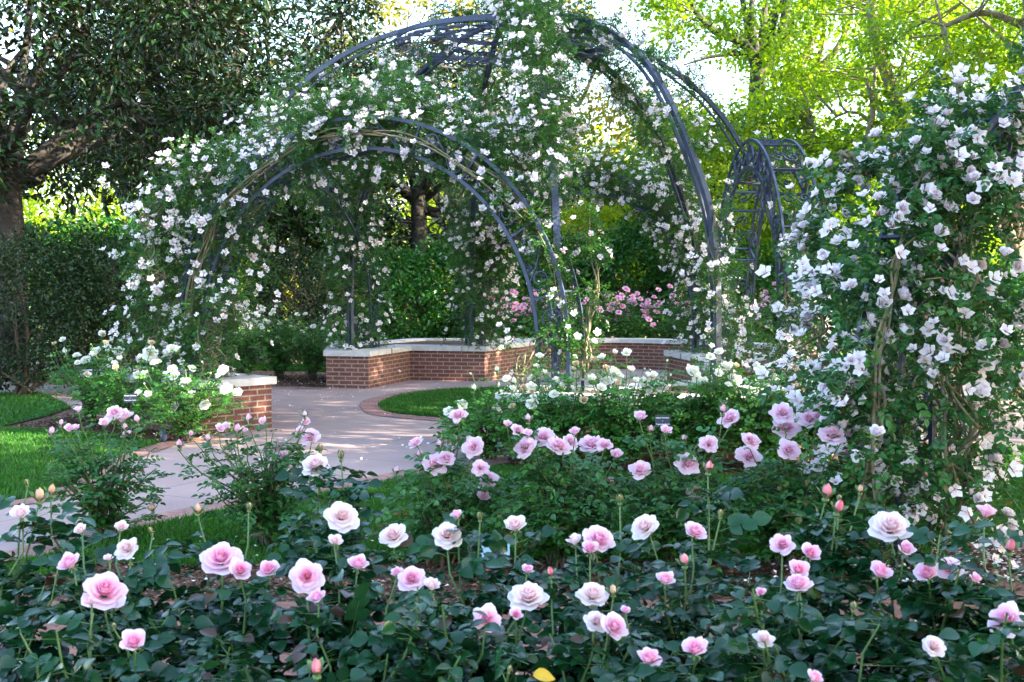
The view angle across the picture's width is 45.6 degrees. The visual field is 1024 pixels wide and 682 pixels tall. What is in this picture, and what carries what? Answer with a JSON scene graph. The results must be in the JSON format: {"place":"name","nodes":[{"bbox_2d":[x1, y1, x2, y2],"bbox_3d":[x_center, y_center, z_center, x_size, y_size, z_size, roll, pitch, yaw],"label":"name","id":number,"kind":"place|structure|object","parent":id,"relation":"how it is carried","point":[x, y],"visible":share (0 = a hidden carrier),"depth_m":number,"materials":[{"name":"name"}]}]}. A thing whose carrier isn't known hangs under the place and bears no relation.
{"place":"outdoors","nodes":[
{"label":"outdoors","id":0,"kind":"place"},
{"bbox_2d":[227,233,373,363],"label":"shrub","id":1,"kind":"object","parent":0,"point":[317,298],"visible":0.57,"depth_m":24.65,"materials":[{"name":"green plant"}]},
{"bbox_2d":[29,306,907,357],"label":"lawn","id":2,"kind":"structure","parent":0,"point":[322,337],"depth_m":37.07,"materials":[{"name":"green plant"}]},
{"bbox_2d":[22,115,191,283],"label":"tree","id":3,"kind":"object","parent":2,"relation":"on","point":[93,207],"visible":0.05,"depth_m":48.86,"materials":[{"name":"green plant"}]},
{"bbox_2d":[1,2,291,320],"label":"tree","id":4,"kind":"object","parent":2,"relation":"on","point":[106,209],"visible":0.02,"depth_m":29.87,"materials":[{"name":"green plant"}]},
{"bbox_2d":[167,161,446,311],"bbox_3d":[-5.165,-2.490,30.009,7.164,5.438,5.454,0,3,0],"label":"tree","id":5,"kind":"object","parent":2,"relation":"on","point":[408,218],"visible":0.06,"depth_m":29.07,"materials":[{"name":"green plant"}]},
{"bbox_2d":[285,238,418,348],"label":"shrub","id":6,"kind":"object","parent":2,"relation":"on","point":[337,327],"visible":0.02,"depth_m":27.80,"materials":[{"name":"green plant"}]},
{"bbox_2d":[245,2,581,337],"bbox_3d":[-2.201,-3.899,28.917,8.537,8.181,7.178,0,3,0],"label":"tree","id":7,"kind":"object","parent":2,"relation":"on","point":[421,196],"visible":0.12,"depth_m":28.25,"materials":[{"name":"green plant"}]},
{"bbox_2d":[311,0,616,313],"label":"tree","id":8,"kind":"object","parent":2,"relation":"on","point":[385,14],"visible":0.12,"depth_m":36.16,"materials":[{"name":"green plant"}]},
{"bbox_2d":[461,242,570,337],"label":"shrub","id":9,"kind":"object","parent":2,"relation":"on","point":[523,284],"visible":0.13,"depth_m":28.01,"materials":[{"name":"green plant"}]},
{"bbox_2d":[380,111,739,311],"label":"tree","id":10,"kind":"object","parent":2,"relation":"on","point":[429,202],"visible":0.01,"depth_m":45.14,"materials":[{"name":"green plant"}]},
{"bbox_2d":[517,219,620,334],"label":"shrub","id":11,"kind":"object","parent":2,"relation":"on","point":[567,285],"visible":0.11,"depth_m":29.07,"materials":[{"name":"green plant"}]},
{"bbox_2d":[525,192,645,325],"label":"shrub","id":12,"kind":"object","parent":2,"relation":"on","point":[605,214],"visible":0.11,"depth_m":32.37,"materials":[{"name":"green plant"}]},
{"bbox_2d":[506,67,731,337],"bbox_3d":[3.016,-3.973,36.046,7.938,8.453,6.542,-1,3,-21],"label":"tree","id":13,"kind":"object","parent":2,"relation":"on","point":[604,107],"visible":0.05,"depth_m":35.76,"materials":[{"name":"green plant"}]},
{"bbox_2d":[570,204,677,337],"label":"shrub","id":14,"kind":"object","parent":2,"relation":"on","point":[631,238],"visible":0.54,"depth_m":28.55,"materials":[{"name":"green plant"}]},
{"bbox_2d":[644,230,741,338],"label":"shrub","id":15,"kind":"object","parent":2,"relation":"on","point":[665,282],"visible":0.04,"depth_m":28.64,"materials":[{"name":"green plant"}]},
{"bbox_2d":[615,0,852,329],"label":"tree","id":16,"kind":"object","parent":2,"relation":"on","point":[726,33],"visible":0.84,"depth_m":33.03,"materials":[{"name":"green plant"}]},
{"bbox_2d":[598,81,881,293],"bbox_3d":[5.709,-2.966,29.843,7.235,6.735,6.142,0,3,0],"label":"tree","id":17,"kind":"object","parent":2,"relation":"on","point":[727,155],"visible":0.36,"depth_m":28.51,"materials":[{"name":"green plant"}]},
{"bbox_2d":[617,91,897,316],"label":"tree","id":18,"kind":"object","parent":2,"relation":"on","point":[836,112],"visible":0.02,"depth_m":42.45,"materials":[{"name":"green plant"}]},
{"bbox_2d":[719,236,807,342],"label":"shrub","id":19,"kind":"object","parent":2,"relation":"on","point":[766,281],"visible":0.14,"depth_m":27.67,"materials":[{"name":"green plant"}]},
{"bbox_2d":[718,0,912,138],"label":"tree","id":20,"kind":"object","parent":2,"relation":"on","point":[743,59],"visible":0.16,"depth_m":34.71,"materials":[{"name":"green plant"}]},
{"bbox_2d":[720,0,1023,244],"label":"tree","id":21,"kind":"object","parent":2,"relation":"on","point":[796,67],"visible":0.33,"depth_m":29.81,"materials":[{"name":"green plant"}]},
{"bbox_2d":[765,100,1023,325],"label":"tree","id":22,"kind":"object","parent":2,"relation":"on","point":[992,254],"visible":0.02,"depth_m":40.70,"materials":[{"name":"green plant"}]},
{"bbox_2d":[429,366,541,459],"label":"rose bush","id":23,"kind":"object","parent":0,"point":[491,437],"visible":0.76,"depth_m":11.55,"materials":[{"name":"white plant"}]},
{"bbox_2d":[0,0,1021,281],"label":"sky","id":24,"kind":"structure","parent":0,"point":[721,79],"materials":[{"name":"white"}]},
{"bbox_2d":[0,369,1023,551],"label":"path","id":25,"kind":"structure","parent":0,"point":[353,427],"depth_m":13.05,"materials":[{"name":"concrete"}]},
{"bbox_2d":[14,215,197,368],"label":"shrub","id":26,"kind":"object","parent":25,"relation":"on","point":[103,254],"visible":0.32,"depth_m":18.59,"materials":[{"name":"green plant"}]},
{"bbox_2d":[10,435,222,505],"bbox_3d":[-3.654,1.156,10.977,0.939,0.001,4.968,1,3,13],"label":"path edging","id":27,"kind":"object","parent":25,"relation":"on","point":[143,452],"visible":0.4,"depth_m":12.00,"materials":[{"name":"brick"}]},
{"bbox_2d":[0,0,326,374],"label":"tree","id":28,"kind":"object","parent":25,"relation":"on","point":[190,106],"visible":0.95,"depth_m":18.89,"materials":[{"name":"green plant"}]},
{"bbox_2d":[79,366,276,435],"bbox_3d":[-4.062,0.691,14.729,2.690,0.612,1.112,3,4,43],"label":"planter","id":29,"kind":"object","parent":25,"relation":"on","point":[256,393],"visible":0.3,"depth_m":13.97,"materials":[{"name":"brick"}]},
{"bbox_2d":[4,464,460,560],"bbox_3d":[-2.041,1.245,9.130,0.602,0.001,5.533,2,3,37],"label":"path edging","id":30,"kind":"object","parent":25,"relation":"on","point":[189,510],"visible":0.23,"depth_m":8.88,"materials":[{"name":"brick"}]},
{"bbox_2d":[176,157,379,364],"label":"rose arch","id":31,"kind":"structure","parent":25,"relation":"on","point":[369,292],"depth_m":19.61,"materials":[{"name":"paint"}]},
{"bbox_2d":[185,39,469,371],"bbox_3d":[-2.265,-1.606,18.329,3.107,5.629,5.326,1,3,16],"label":"climbing rose","id":32,"kind":"object","parent":31,"relation":"attached to","point":[361,168],"visible":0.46,"depth_m":19.72,"materials":[{"name":"green plant"}]},
{"bbox_2d":[209,11,784,386],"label":"rose pavilion","id":33,"kind":"structure","parent":25,"relation":"on","point":[702,191],"depth_m":15.86,"materials":[{"name":"paint"}]},
{"bbox_2d":[195,14,474,214],"bbox_3d":[-2.426,-2.849,15.055,4.006,2.831,2.779,0,3,0],"label":"climbing rose","id":34,"kind":"object","parent":33,"relation":"attached to","point":[288,88],"visible":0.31,"depth_m":15.74,"materials":[{"name":"green plant"}]},
{"bbox_2d":[263,55,565,257],"bbox_3d":[-1.004,-1.956,13.114,3.394,2.254,1.287,1,3,22],"label":"climbing rose","id":35,"kind":"object","parent":33,"relation":"attached to","point":[427,118],"visible":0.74,"depth_m":12.99,"materials":[{"name":"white plant"}]},
{"bbox_2d":[432,47,526,381],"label":"climbing rose","id":36,"kind":"object","parent":33,"relation":"attached to","point":[488,305],"visible":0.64,"depth_m":20.75,"materials":[{"name":"green plant"}]},
{"bbox_2d":[437,0,605,224],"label":"climbing rose","id":37,"kind":"object","parent":33,"relation":"attached to","point":[518,32],"visible":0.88,"depth_m":12.88,"materials":[{"name":"green plant"}]},
{"bbox_2d":[422,0,636,88],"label":"climbing rose","id":38,"kind":"object","parent":33,"relation":"attached to","point":[466,12],"visible":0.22,"depth_m":16.07,"materials":[{"name":"green plant"}]},
{"bbox_2d":[448,141,620,411],"bbox_3d":[0.202,-0.608,12.370,1.800,2.900,1.266,1,3,12],"label":"climbing rose","id":39,"kind":"object","parent":33,"relation":"attached to","point":[548,266],"visible":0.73,"depth_m":12.33,"materials":[{"name":"green plant"}]},
{"bbox_2d":[563,4,758,376],"bbox_3d":[1.937,-1.973,16.120,3.188,5.276,6.908,0,3,0],"label":"climbing rose","id":40,"kind":"object","parent":33,"relation":"attached to","point":[617,95],"visible":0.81,"depth_m":16.52,"materials":[{"name":"green plant"}]},
{"bbox_2d":[664,350,808,390],"bbox_3d":[3.373,0.542,17.842,1.850,0.612,4.111,0,3,0],"label":"planter","id":41,"kind":"object","parent":25,"relation":"on","point":[681,359],"visible":0.29,"depth_m":18.72,"materials":[{"name":"brick"}]},
{"bbox_2d":[717,138,829,377],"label":"rose arch","id":42,"kind":"structure","parent":41,"relation":"on","point":[757,169],"depth_m":14.80,"materials":[{"name":"paint"}]},
{"bbox_2d":[704,128,843,384],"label":"climbing rose","id":43,"kind":"object","parent":42,"relation":"attached to","point":[745,331],"visible":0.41,"depth_m":13.88,"materials":[{"name":"green plant"}]},
{"bbox_2d":[893,246,1023,357],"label":"shrub","id":44,"kind":"object","parent":25,"relation":"on","point":[993,270],"visible":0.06,"depth_m":17.97,"materials":[{"name":"green plant"}]},
{"bbox_2d":[937,314,1023,419],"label":"rose bush","id":45,"kind":"object","parent":25,"relation":"on","point":[987,379],"visible":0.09,"depth_m":14.85,"materials":[{"name":"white plant"}]},
{"bbox_2d":[0,591,1023,674],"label":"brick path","id":46,"kind":"structure","parent":0,"point":[286,605],"depth_m":6.17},
{"bbox_2d":[0,362,1023,579],"bbox_3d":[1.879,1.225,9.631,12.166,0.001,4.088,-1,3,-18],"label":"lawn","id":47,"kind":"structure","parent":0,"point":[390,548],"depth_m":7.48,"materials":[{"name":"plant"}]},
{"bbox_2d":[33,405,174,539],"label":"rose bush","id":48,"kind":"object","parent":47,"relation":"on","point":[100,500],"visible":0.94,"depth_m":7.93,"materials":[{"name":"green plant"}]},
{"bbox_2d":[174,410,335,545],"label":"rose bush","id":49,"kind":"object","parent":47,"relation":"on","point":[270,512],"visible":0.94,"depth_m":7.69,"materials":[{"name":"green plant"}]},
{"bbox_2d":[117,375,1023,592],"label":"fallen petals","id":50,"kind":"object","parent":47,"relation":"on","point":[899,565],"visible":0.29,"depth_m":7.38,"materials":[{"name":"white"}]},
{"bbox_2d":[851,85,1023,566],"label":"rose arch","id":51,"kind":"structure","parent":47,"relation":"on","point":[994,124],"depth_m":7.47,"materials":[{"name":"paint"}]},
{"bbox_2d":[765,136,907,442],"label":"climbing rose","id":52,"kind":"object","parent":51,"relation":"attached to","point":[847,165],"visible":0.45,"depth_m":7.96,"materials":[{"name":"white plant"}]},
{"bbox_2d":[750,59,1023,568],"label":"climbing rose","id":53,"kind":"object","parent":51,"relation":"attached to","point":[955,491],"visible":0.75,"depth_m":7.14,"materials":[{"name":"green plant"}]},
{"bbox_2d":[804,75,1003,547],"bbox_3d":[2.406,-0.202,7.247,1.595,2.835,0.874,-2,3,-35],"label":"climbing rose","id":54,"kind":"object","parent":51,"relation":"attached to","point":[927,194],"visible":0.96,"depth_m":7.06,"materials":[{"name":"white plant"}]},
{"bbox_2d":[874,20,1023,515],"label":"climbing rose","id":55,"kind":"object","parent":51,"relation":"attached to","point":[1015,122],"visible":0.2,"depth_m":7.69,"materials":[{"name":"green plant"}]},
{"bbox_2d":[1,288,1023,680],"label":"ground","id":56,"kind":"structure","parent":0,"point":[71,412],"depth_m":7.28,"materials":[{"name":"brown soil"}]},
{"bbox_2d":[0,478,138,681],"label":"rose bush","id":57,"kind":"object","parent":56,"relation":"on","point":[11,589],"visible":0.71,"depth_m":4.15,"materials":[{"name":"green plant"}]},
{"bbox_2d":[0,219,146,395],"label":"shrub","id":58,"kind":"object","parent":56,"relation":"on","point":[23,365],"visible":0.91,"depth_m":17.97,"materials":[{"name":"green plant"}]},
{"bbox_2d":[28,238,123,368],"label":"shrub","id":59,"kind":"object","parent":56,"relation":"on","point":[36,279],"visible":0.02,"depth_m":23.55,"materials":[{"name":"green plant"}]},
{"bbox_2d":[35,330,129,424],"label":"rose bush","id":60,"kind":"object","parent":56,"relation":"on","point":[86,405],"visible":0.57,"depth_m":14.50,"materials":[{"name":"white plant"}]},
{"bbox_2d":[24,202,166,369],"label":"shrub","id":61,"kind":"object","parent":56,"relation":"on","point":[110,219],"visible":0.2,"depth_m":22.54,"materials":[{"name":"green plant"}]},
{"bbox_2d":[70,340,183,433],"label":"rose bush","id":62,"kind":"object","parent":56,"relation":"on","point":[149,353],"visible":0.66,"depth_m":13.51,"materials":[{"name":"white plant"}]},
{"bbox_2d":[0,484,289,681],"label":"rose bush","id":63,"kind":"object","parent":56,"relation":"on","point":[106,593],"visible":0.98,"depth_m":3.65,"materials":[{"name":"green plant"}]},
{"bbox_2d":[95,216,239,366],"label":"shrub","id":64,"kind":"object","parent":56,"relation":"on","point":[173,300],"visible":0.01,"depth_m":22.23,"materials":[{"name":"green plant"}]},
{"bbox_2d":[123,346,247,442],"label":"rose bush","id":65,"kind":"object","parent":56,"relation":"on","point":[186,421],"visible":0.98,"depth_m":12.79,"materials":[{"name":"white plant"}]},
{"bbox_2d":[92,501,345,681],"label":"rose bush","id":66,"kind":"object","parent":56,"relation":"on","point":[229,603],"visible":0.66,"depth_m":3.89,"materials":[{"name":"green plant"}]},
{"bbox_2d":[47,0,426,347],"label":"tree","id":67,"kind":"object","parent":56,"relation":"on","point":[342,9],"visible":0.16,"depth_m":26.21,"materials":[{"name":"green plant"}]},
{"bbox_2d":[213,310,283,373],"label":"rose bush","id":68,"kind":"object","parent":56,"relation":"on","point":[245,357],"visible":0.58,"depth_m":21.10,"materials":[{"name":"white plant"}]},
{"bbox_2d":[242,305,319,378],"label":"rose bush","id":69,"kind":"object","parent":56,"relation":"on","point":[279,372],"visible":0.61,"depth_m":21.37,"materials":[{"name":"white plant"}]},
{"bbox_2d":[274,308,342,379],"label":"rose bush","id":70,"kind":"object","parent":56,"relation":"on","point":[312,360],"visible":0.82,"depth_m":21.16,"materials":[{"name":"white plant"}]},
{"bbox_2d":[158,444,501,681],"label":"rose bush","id":71,"kind":"object","parent":56,"relation":"on","point":[338,523],"visible":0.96,"depth_m":3.80,"materials":[{"name":"green plant"}]},
{"bbox_2d":[344,234,460,341],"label":"shrub","id":72,"kind":"object","parent":56,"relation":"on","point":[421,328],"visible":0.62,"depth_m":25.65,"materials":[{"name":"green plant"}]},
{"bbox_2d":[323,338,535,388],"bbox_3d":[-1.531,0.347,21.921,2.886,0.612,5.546,1,3,25],"label":"planter","id":73,"kind":"object","parent":56,"relation":"on","point":[417,359],"visible":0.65,"depth_m":20.95,"materials":[{"name":"brick"}]},
{"bbox_2d":[465,172,724,351],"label":"rose arch","id":74,"kind":"structure","parent":73,"relation":"on","point":[614,197],"depth_m":19.77,"materials":[{"name":"paint"}]},
{"bbox_2d":[453,129,747,353],"bbox_3d":[1.387,-1.387,20.154,5.371,4.280,1.626,2,3,30],"label":"climbing rose","id":75,"kind":"object","parent":74,"relation":"attached to","point":[606,178],"visible":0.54,"depth_m":19.51,"materials":[{"name":"green plant"}]},
{"bbox_2d":[362,408,507,566],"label":"rose bush","id":76,"kind":"object","parent":56,"relation":"on","point":[472,498],"visible":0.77,"depth_m":7.23,"materials":[{"name":"green plant"}]},
{"bbox_2d":[399,226,515,337],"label":"shrub","id":77,"kind":"object","parent":56,"relation":"on","point":[442,264],"visible":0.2,"depth_m":26.57,"materials":[{"name":"green plant"}]},
{"bbox_2d":[341,510,594,681],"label":"rose bush","id":78,"kind":"object","parent":56,"relation":"on","point":[483,619],"visible":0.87,"depth_m":3.78,"materials":[{"name":"green plant"}]},
{"bbox_2d":[474,288,533,337],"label":"rose bush","id":79,"kind":"object","parent":56,"relation":"on","point":[514,313],"visible":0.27,"depth_m":25.30,"materials":[{"name":"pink plant"}]},
{"bbox_2d":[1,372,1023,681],"bbox_3d":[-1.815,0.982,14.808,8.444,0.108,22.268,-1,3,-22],"label":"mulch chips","id":80,"kind":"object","parent":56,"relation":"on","point":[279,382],"visible":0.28,"depth_m":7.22,"materials":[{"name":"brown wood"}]},
{"bbox_2d":[23,180,1023,314],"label":"distant wood","id":81,"kind":"object","parent":56,"relation":"on","point":[61,215],"depth_m":63.55,"materials":[{"name":"green plant"}]},
{"bbox_2d":[514,287,578,338],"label":"rose bush","id":82,"kind":"object","parent":56,"relation":"on","point":[526,314],"visible":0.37,"depth_m":25.46,"materials":[{"name":"plant"}]},
{"bbox_2d":[493,352,630,469],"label":"rose bush","id":83,"kind":"object","parent":56,"relation":"on","point":[551,417],"visible":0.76,"depth_m":10.96,"materials":[{"name":"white plant"}]},
{"bbox_2d":[478,414,650,572],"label":"rose bush","id":84,"kind":"object","parent":56,"relation":"on","point":[553,506],"visible":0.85,"depth_m":7.15,"materials":[{"name":"green plant"}]},
{"bbox_2d":[561,286,620,337],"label":"rose bush","id":85,"kind":"object","parent":56,"relation":"on","point":[600,324],"visible":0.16,"depth_m":25.45,"materials":[{"name":"plant"}]},
{"bbox_2d":[489,494,698,681],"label":"rose bush","id":86,"kind":"object","parent":56,"relation":"on","point":[581,652],"visible":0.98,"depth_m":3.65,"materials":[{"name":"green plant"}]},
{"bbox_2d":[597,286,659,337],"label":"rose bush","id":87,"kind":"object","parent":56,"relation":"on","point":[629,320],"visible":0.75,"depth_m":25.46,"materials":[{"name":"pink plant"}]},
{"bbox_2d":[562,348,696,470],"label":"rose bush","id":88,"kind":"object","parent":56,"relation":"on","point":[622,415],"visible":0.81,"depth_m":10.86,"materials":[{"name":"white plant"}]},
{"bbox_2d":[495,380,792,459],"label":"rose bush","id":89,"kind":"object","parent":56,"relation":"on","point":[726,454],"visible":0.16,"depth_m":11.86,"materials":[{"name":"plant"}]},
{"bbox_2d":[178,115,584,392],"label":"rose arch","id":90,"kind":"structure","parent":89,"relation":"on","point":[527,269],"depth_m":12.74,"materials":[{"name":"paint"}]},
{"bbox_2d":[88,77,544,430],"bbox_3d":[-2.284,-0.729,13.408,5.710,4.296,1.960,1,3,28],"label":"climbing rose","id":91,"kind":"object","parent":90,"relation":"attached to","point":[173,233],"visible":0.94,"depth_m":13.77,"materials":[{"name":"white plant"}]},
{"bbox_2d":[637,283,691,338],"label":"rose bush","id":92,"kind":"object","parent":56,"relation":"on","point":[670,334],"visible":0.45,"depth_m":25.46,"materials":[{"name":"plant"}]},
{"bbox_2d":[584,404,769,571],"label":"rose bush","id":93,"kind":"object","parent":56,"relation":"on","point":[686,484],"visible":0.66,"depth_m":7.14,"materials":[{"name":"green plant"}]},
{"bbox_2d":[540,338,815,376],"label":"curved wall","id":94,"kind":"structure","parent":56,"relation":"on","point":[647,353],"depth_m":23.81,"materials":[{"name":"brick"}]},
{"bbox_2d":[639,343,759,467],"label":"rose bush","id":95,"kind":"object","parent":56,"relation":"on","point":[685,421],"visible":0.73,"depth_m":10.92,"materials":[{"name":"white plant"}]},
{"bbox_2d":[530,460,877,681],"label":"rose bush","id":96,"kind":"object","parent":56,"relation":"on","point":[685,627],"visible":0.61,"depth_m":4.13,"materials":[{"name":"green plant"}]},
{"bbox_2d":[692,358,818,470],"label":"rose bush","id":97,"kind":"object","parent":56,"relation":"on","point":[768,438],"visible":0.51,"depth_m":10.88,"materials":[{"name":"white plant"}]},
{"bbox_2d":[753,282,807,342],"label":"rose bush","id":98,"kind":"object","parent":56,"relation":"on","point":[768,331],"visible":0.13,"depth_m":25.55,"materials":[{"name":"plant"}]},
{"bbox_2d":[700,402,889,567],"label":"rose bush","id":99,"kind":"object","parent":56,"relation":"on","point":[778,508],"visible":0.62,"depth_m":7.17,"materials":[{"name":"green plant"}]},
{"bbox_2d":[629,484,975,681],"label":"rose bush","id":100,"kind":"object","parent":56,"relation":"on","point":[800,613],"visible":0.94,"depth_m":3.66,"materials":[{"name":"green plant"}]},
{"bbox_2d":[759,350,876,461],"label":"rose bush","id":101,"kind":"object","parent":56,"relation":"on","point":[811,433],"visible":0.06,"depth_m":11.09,"materials":[{"name":"white plant"}]},
{"bbox_2d":[747,511,1023,681],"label":"rose bush","id":102,"kind":"object","parent":56,"relation":"on","point":[928,602],"visible":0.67,"depth_m":3.83,"materials":[{"name":"green plant"}]},
{"bbox_2d":[825,0,1023,265],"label":"tree","id":103,"kind":"object","parent":56,"relation":"on","point":[944,32],"visible":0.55,"depth_m":26.69,"materials":[{"name":"green plant"}]},
{"bbox_2d":[884,504,1023,681],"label":"rose bush","id":104,"kind":"object","parent":56,"relation":"on","point":[1003,640],"visible":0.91,"depth_m":3.44,"materials":[{"name":"green plant"}]},
{"bbox_2d":[935,542,1023,589],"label":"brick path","id":105,"kind":"structure","parent":0,"point":[1007,585],"depth_m":7.23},
{"label":"lawn","id":106,"kind":"structure","parent":0,"visible":0},
{"bbox_2d":[360,387,497,424],"bbox_3d":[-0.829,0.867,17.029,2.648,0.001,5.251,0,3,6],"label":"path edging","id":107,"kind":"object","parent":106,"relation":"on","point":[370,406],"visible":0.41,"depth_m":16.16,"materials":[{"name":"brick"}]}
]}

